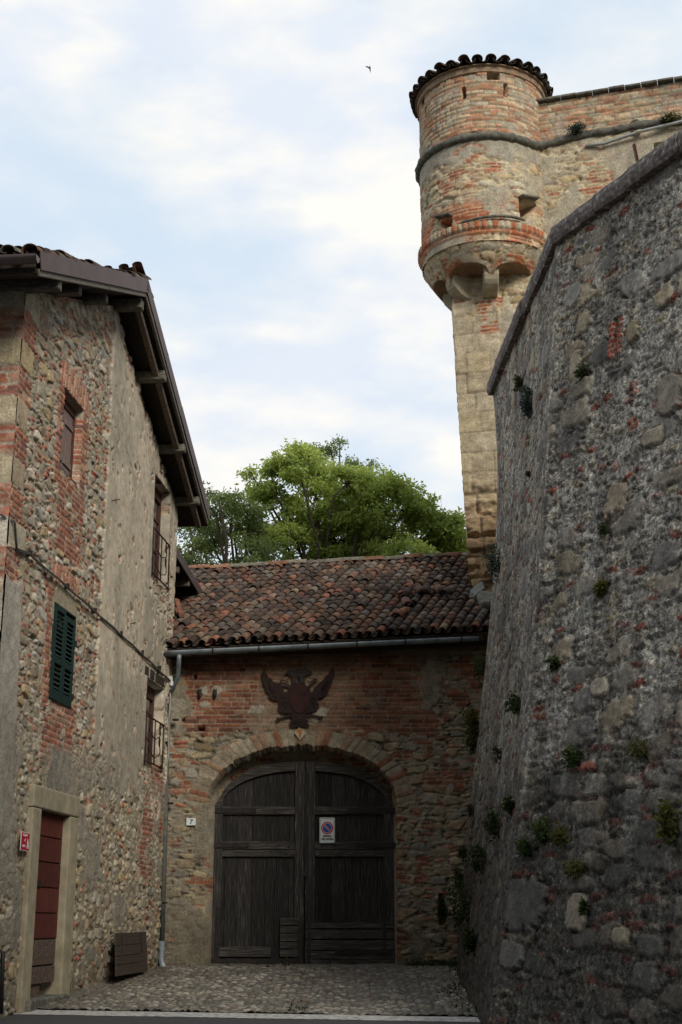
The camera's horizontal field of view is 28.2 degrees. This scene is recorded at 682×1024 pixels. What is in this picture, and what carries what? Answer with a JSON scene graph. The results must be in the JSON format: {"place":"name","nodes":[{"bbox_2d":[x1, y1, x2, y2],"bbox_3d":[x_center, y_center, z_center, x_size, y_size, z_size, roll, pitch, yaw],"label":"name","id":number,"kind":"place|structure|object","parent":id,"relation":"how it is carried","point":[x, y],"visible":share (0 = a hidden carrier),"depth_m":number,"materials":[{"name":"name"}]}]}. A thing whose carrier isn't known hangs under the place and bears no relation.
{"place":"outdoors","nodes":[
{"label":"outdoors","id":0,"kind":"place"},
{"bbox_2d":[0,1014,479,1023],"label":"road","id":1,"kind":"structure","parent":0,"point":[44,1019],"depth_m":14.67,"materials":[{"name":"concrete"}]},
{"bbox_2d":[14,1010,479,1021],"bbox_3d":[-2.502,5.651,15.291,23.321,0.168,0.498,-2,-17,8],"label":"road edge line","id":2,"kind":"object","parent":1,"relation":"on","point":[253,1015],"visible":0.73,"depth_m":15.09,"materials":[{"name":"paint"}]},
{"bbox_2d":[37,962,477,1016],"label":"cobbled forecourt","id":3,"kind":"structure","parent":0,"point":[379,989],"depth_m":17.70,"materials":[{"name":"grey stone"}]},
{"bbox_2d":[44,1009,476,1016],"bbox_3d":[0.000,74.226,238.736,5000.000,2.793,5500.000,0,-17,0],"label":"ground","id":4,"kind":"structure","parent":0,"point":[260,1013],"depth_m":15.51,"materials":[{"name":"grey stone"}]},
{"bbox_2d":[0,243,210,1017],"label":"stone house","id":5,"kind":"structure","parent":4,"relation":"on","point":[103,497],"depth_m":18.34,"materials":[{"name":"stone"}]},
{"bbox_2d":[0,949,4,1013],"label":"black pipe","id":6,"kind":"object","parent":5,"relation":"attached to","point":[2,963],"visible":1,"depth_m":14.66,"materials":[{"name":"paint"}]},
{"bbox_2d":[19,831,29,850],"bbox_3d":[-3.682,3.796,15.633,0.098,0.210,0.290,-2,-17,6],"label":"warning sign","id":7,"kind":"object","parent":5,"relation":"attached to","point":[24,842],"visible":1,"depth_m":15.61,"materials":[{"name":"red metal"}]},
{"bbox_2d":[30,811,62,997],"bbox_3d":[-3.633,4.783,16.522,0.070,2.193,1.170,-2,-17,6],"label":"door","id":8,"kind":"structure","parent":5,"relation":"in","point":[47,899],"depth_m":16.64,"materials":[{"name":"red paint"}]},
{"bbox_2d":[48,602,75,707],"bbox_3d":[-3.620,1.850,17.432,0.130,1.215,0.910,-2,-17,6],"label":"window","id":9,"kind":"structure","parent":5,"relation":"in","point":[65,662],"depth_m":17.42,"materials":[{"name":"green paint"}]},
{"bbox_2d":[59,400,76,484],"bbox_3d":[-3.699,-0.967,18.144,0.140,1.100,0.940,-2,-17,6],"label":"window","id":10,"kind":"structure","parent":5,"relation":"in","point":[69,415],"depth_m":18.35,"materials":[{"name":"red paint"}]},
{"bbox_2d":[0,513,170,681],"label":"electric cable","id":11,"kind":"object","parent":5,"relation":"attached to","point":[28,553],"visible":1,"depth_m":17.77,"materials":[{"name":"black rubber"}]},
{"bbox_2d":[114,932,147,976],"bbox_3d":[-3.063,6.422,19.765,0.200,0.571,2.316,-2,-17,5],"label":"wooden hatch","id":12,"kind":"object","parent":5,"relation":"attached to","point":[137,940],"visible":1,"depth_m":19.66,"materials":[{"name":"brown wood"}]},
{"bbox_2d":[143,685,164,772],"bbox_3d":[-3.143,3.485,22.096,0.269,1.380,1.204,-2,-17,6],"label":"window","id":13,"kind":"structure","parent":5,"relation":"in","point":[150,694],"depth_m":22.42,"materials":[{"name":"red paint"}]},
{"bbox_2d":[151,487,169,592],"bbox_3d":[-3.148,0.374,22.983,0.269,1.770,1.184,-2,-17,6],"label":"window","id":14,"kind":"structure","parent":5,"relation":"in","point":[155,571],"depth_m":23.31,"materials":[{"name":"red paint"}]},
{"bbox_2d":[167,676,172,765],"bbox_3d":[-2.923,3.549,23.051,0.105,1.618,0.076,0,-17,0],"label":"downpipe","id":15,"kind":"object","parent":5,"relation":"attached to","point":[171,682],"visible":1,"depth_m":23.10,"materials":[{"name":"white plastic"}]},
{"bbox_2d":[174,548,201,617],"bbox_3d":[-4.009,4.615,24.584,2.480,7.475,2.898,-2,-17,6],"label":"lean to","id":16,"kind":"object","parent":4,"relation":"on","point":[185,580],"visible":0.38,"depth_m":25.35,"materials":[{"name":"brown wood"}]},
{"bbox_2d":[175,481,287,565],"bbox_3d":[-2.939,5.190,35.312,4.264,12.187,3.071,-7,-18,21],"label":"deciduous tree","id":17,"kind":"object","parent":4,"relation":"on","point":[217,528],"visible":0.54,"depth_m":36.15,"materials":[{"name":"green plant"}]},
{"bbox_2d":[148,953,477,1013],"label":"ground weeds","id":18,"kind":"object","parent":4,"relation":"on","point":[450,965],"visible":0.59,"depth_m":21.54,"materials":[{"name":"green plant"}]},
{"bbox_2d":[158,552,491,966],"bbox_3d":[-0.350,4.961,25.975,7.187,9.316,7.082,0,-17,0],"label":"gatehouse","id":19,"kind":"object","parent":4,"relation":"on","point":[377,762],"visible":0.76,"depth_m":23.20,"materials":[{"name":"brick"}]},
{"bbox_2d":[186,818,195,824],"bbox_3d":[-2.519,5.208,22.806,0.158,0.118,0.063,0,-17,0],"label":"house number","id":20,"kind":"object","parent":19,"relation":"attached to","point":[190,821],"visible":1,"depth_m":22.78,"materials":[{"name":"white ceramic"}]},
{"bbox_2d":[198,689,201,697],"bbox_3d":[-2.433,3.135,23.415,0.072,0.170,0.116,0,-17,0],"label":"iron bracket","id":21,"kind":"object","parent":19,"relation":"attached to","point":[199,693],"visible":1,"depth_m":23.37,"materials":[{"name":"black metal"}]},
{"bbox_2d":[213,688,216,697],"bbox_3d":[-2.173,3.135,23.415,0.072,0.170,0.116,0,-17,0],"label":"iron bracket","id":22,"kind":"object","parent":19,"relation":"attached to","point":[214,692],"visible":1,"depth_m":23.38,"materials":[{"name":"black metal"}]},
{"bbox_2d":[262,667,334,727],"bbox_3d":[-0.736,3.190,23.398,1.266,1.062,0.118,0,-17,0],"label":"iron emblem","id":23,"kind":"object","parent":19,"relation":"attached to","point":[298,700],"visible":1,"depth_m":23.36,"materials":[{"name":"brown metal"}]},
{"bbox_2d":[295,728,305,739],"bbox_3d":[-0.699,3.793,23.193,0.197,0.218,0.020,0,-17,0],"label":"diamond plaque","id":24,"kind":"object","parent":19,"relation":"attached to","point":[300,733],"visible":1,"depth_m":23.19,"materials":[{"name":"paint"}]},
{"bbox_2d":[319,817,334,842],"bbox_3d":[-0.235,5.406,23.047,0.267,0.429,0.019,0,-17,0],"label":"no parking sign","id":25,"kind":"object","parent":19,"relation":"attached to","point":[326,829],"visible":1,"depth_m":23.04,"materials":[{"name":"white metal"}]},
{"bbox_2d":[435,894,447,919],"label":"wall plant","id":26,"kind":"object","parent":19,"relation":"attached to","point":[442,910],"visible":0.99,"depth_m":22.31,"materials":[{"name":"green plant"}]},
{"bbox_2d":[234,438,466,561],"bbox_3d":[0.460,4.712,37.499,7.316,14.366,4.238,0,-17,0],"label":"deciduous tree","id":27,"kind":"object","parent":4,"relation":"on","point":[369,531],"visible":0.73,"depth_m":38.47,"materials":[{"name":"green plant"}]},
{"bbox_2d":[309,433,394,549],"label":"deciduous tree","id":28,"kind":"object","parent":4,"relation":"on","point":[331,451],"visible":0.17,"depth_m":44.41,"materials":[{"name":"green plant"}]},
{"bbox_2d":[409,53,681,649],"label":"castle","id":29,"kind":"structure","parent":4,"relation":"on","point":[510,172],"depth_m":27.55,"materials":[{"name":"brick"}]},
{"bbox_2d":[566,121,586,135],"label":"wall plant","id":30,"kind":"object","parent":29,"relation":"attached to","point":[575,128],"visible":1,"depth_m":27.83,"materials":[{"name":"green plant"}]},
{"bbox_2d":[585,120,681,147],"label":"pipe conduit","id":31,"kind":"object","parent":29,"relation":"attached to","point":[638,131],"visible":1,"depth_m":27.48,"materials":[{"name":"metal"}]},
{"bbox_2d":[658,110,681,123],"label":"wall plant","id":32,"kind":"object","parent":29,"relation":"attached to","point":[669,118],"visible":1,"depth_m":27.32,"materials":[{"name":"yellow plant"}]},
{"bbox_2d":[457,130,681,1023],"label":"bastion","id":33,"kind":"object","parent":4,"relation":"on","point":[601,440],"visible":0.92,"depth_m":14.94,"materials":[{"name":"stone"}]},
{"bbox_2d":[443,871,471,934],"bbox_3d":[1.627,5.391,18.670,0.464,0.878,0.518,5,-18,-16],"label":"wall plant","id":34,"kind":"object","parent":33,"relation":"attached to","point":[461,915],"visible":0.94,"depth_m":18.64,"materials":[{"name":"green plant"}]},
{"bbox_2d":[451,866,464,889],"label":"wall plant","id":35,"kind":"object","parent":33,"relation":"attached to","point":[460,877],"visible":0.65,"depth_m":20.73,"materials":[{"name":"green plant"}]},
{"bbox_2d":[456,844,468,862],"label":"wall plant","id":36,"kind":"object","parent":33,"relation":"attached to","point":[462,853],"visible":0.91,"depth_m":20.49,"materials":[{"name":"green plant"}]},
{"bbox_2d":[459,927,477,956],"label":"wall plant","id":37,"kind":"object","parent":33,"relation":"attached to","point":[469,938],"visible":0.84,"depth_m":16.62,"materials":[{"name":"green plant"}]},
{"bbox_2d":[459,705,478,755],"bbox_3d":[2.067,3.447,21.387,0.386,0.796,0.384,-14,-22,39],"label":"wall plant","id":38,"kind":"object","parent":33,"relation":"attached to","point":[472,724],"visible":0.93,"depth_m":21.33,"materials":[{"name":"green plant"}]},
{"bbox_2d":[466,803,474,816],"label":"wall plant","id":39,"kind":"object","parent":33,"relation":"attached to","point":[470,808],"visible":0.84,"depth_m":20.20,"materials":[{"name":"green plant"}]},
{"bbox_2d":[465,841,486,874],"bbox_3d":[1.757,4.390,17.199,0.376,0.422,0.357,-15,-23,41],"label":"wall plant","id":40,"kind":"object","parent":33,"relation":"attached to","point":[478,851],"visible":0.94,"depth_m":17.15,"materials":[{"name":"green plant"}]},
{"bbox_2d":[470,651,486,684],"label":"wall plant","id":41,"kind":"object","parent":33,"relation":"attached to","point":[482,664],"visible":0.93,"depth_m":21.88,"materials":[{"name":"green plant"}]},
{"bbox_2d":[480,541,500,586],"bbox_3d":[2.445,0.830,21.605,0.384,0.709,0.412,5,-17,-15],"label":"wall plant","id":42,"kind":"object","parent":33,"relation":"attached to","point":[494,564],"visible":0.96,"depth_m":21.59,"materials":[{"name":"green plant"}]},
{"bbox_2d":[481,807,499,844],"bbox_3d":[1.815,3.768,16.285,0.274,0.469,0.281,0,-17,0],"label":"wall plant","id":43,"kind":"object","parent":33,"relation":"attached to","point":[493,822],"visible":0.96,"depth_m":16.26,"materials":[{"name":"green plant"}]},
{"bbox_2d":[489,743,502,763],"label":"wall plant","id":44,"kind":"object","parent":33,"relation":"attached to","point":[498,751],"visible":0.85,"depth_m":17.35,"materials":[{"name":"green plant"}]},
{"bbox_2d":[500,794,514,816],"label":"wall plant","id":45,"kind":"object","parent":33,"relation":"attached to","point":[509,805],"visible":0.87,"depth_m":14.93,"materials":[{"name":"green plant"}]},
{"bbox_2d":[503,687,520,716],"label":"wall plant","id":46,"kind":"object","parent":33,"relation":"attached to","point":[514,707],"visible":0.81,"depth_m":16.06,"materials":[{"name":"green plant"}]},
{"bbox_2d":[512,374,523,392],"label":"wall plant","id":47,"kind":"object","parent":33,"relation":"attached to","point":[518,383],"visible":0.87,"depth_m":20.63,"materials":[{"name":"green plant"}]},
{"bbox_2d":[516,384,532,419],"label":"wall plant","id":48,"kind":"object","parent":33,"relation":"attached to","point":[525,403],"visible":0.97,"depth_m":19.26,"materials":[{"name":"green plant"}]},
{"bbox_2d":[514,837,537,858],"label":"wall plant","id":49,"kind":"object","parent":33,"relation":"attached to","point":[524,848],"visible":1,"depth_m":13.75,"materials":[{"name":"green plant"}]},
{"bbox_2d":[525,470,530,477],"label":"wall plant","id":50,"kind":"object","parent":33,"relation":"attached to","point":[527,473],"visible":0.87,"depth_m":18.66,"materials":[{"name":"green plant"}]},
{"bbox_2d":[529,816,555,845],"bbox_3d":[2.026,3.206,13.631,0.263,0.302,0.273,0,-17,0],"label":"wall plant","id":51,"kind":"object","parent":33,"relation":"attached to","point":[541,829],"visible":0.94,"depth_m":13.59,"materials":[{"name":"green plant"}]},
{"bbox_2d":[543,653,560,672],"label":"wall plant","id":52,"kind":"object","parent":33,"relation":"attached to","point":[555,663],"visible":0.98,"depth_m":14.90,"materials":[{"name":"green plant"}]},
{"bbox_2d":[549,820,571,849],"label":"wall plant","id":53,"kind":"object","parent":33,"relation":"attached to","point":[558,833],"visible":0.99,"depth_m":13.30,"materials":[{"name":"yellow plant"}]},
{"bbox_2d":[558,743,582,770],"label":"wall plant","id":54,"kind":"object","parent":33,"relation":"attached to","point":[571,757],"visible":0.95,"depth_m":13.75,"materials":[{"name":"green plant"}]},
{"bbox_2d":[559,855,587,881],"bbox_3d":[2.201,3.380,12.848,0.299,0.257,0.272,-10,-19,30],"label":"wall plant","id":55,"kind":"object","parent":33,"relation":"attached to","point":[575,870],"visible":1,"depth_m":12.81,"materials":[{"name":"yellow plant"}]},
{"bbox_2d":[571,361,589,383],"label":"wall plant","id":56,"kind":"object","parent":33,"relation":"attached to","point":[582,372],"visible":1,"depth_m":16.74,"materials":[{"name":"green plant"}]},
{"bbox_2d":[578,895,590,915],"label":"wall plant","id":57,"kind":"object","parent":33,"relation":"attached to","point":[583,903],"visible":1,"depth_m":12.45,"materials":[{"name":"green plant"}]},
{"bbox_2d":[592,577,608,597],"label":"wall plant","id":58,"kind":"object","parent":33,"relation":"attached to","point":[600,587],"visible":0.96,"depth_m":14.64,"materials":[{"name":"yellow plant"}]},
{"bbox_2d":[597,519,609,539],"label":"wall plant","id":59,"kind":"object","parent":33,"relation":"attached to","point":[604,530],"visible":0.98,"depth_m":15.07,"materials":[{"name":"green plant"}]},
{"bbox_2d":[626,732,650,764],"bbox_3d":[2.821,2.239,12.774,0.273,0.335,0.301,0,-17,0],"label":"wall plant","id":60,"kind":"object","parent":33,"relation":"attached to","point":[637,750],"visible":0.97,"depth_m":12.78,"materials":[{"name":"green plant"}]},
{"bbox_2d":[651,799,681,847],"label":"wall plant","id":61,"kind":"object","parent":33,"relation":"attached to","point":[666,819],"visible":0.98,"depth_m":11.89,"materials":[{"name":"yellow plant"}]},
{"bbox_2d":[0,0,681,564],"label":"sky","id":62,"kind":"structure","parent":0,"point":[248,154],"materials":[{"name":"white"}]}
]}

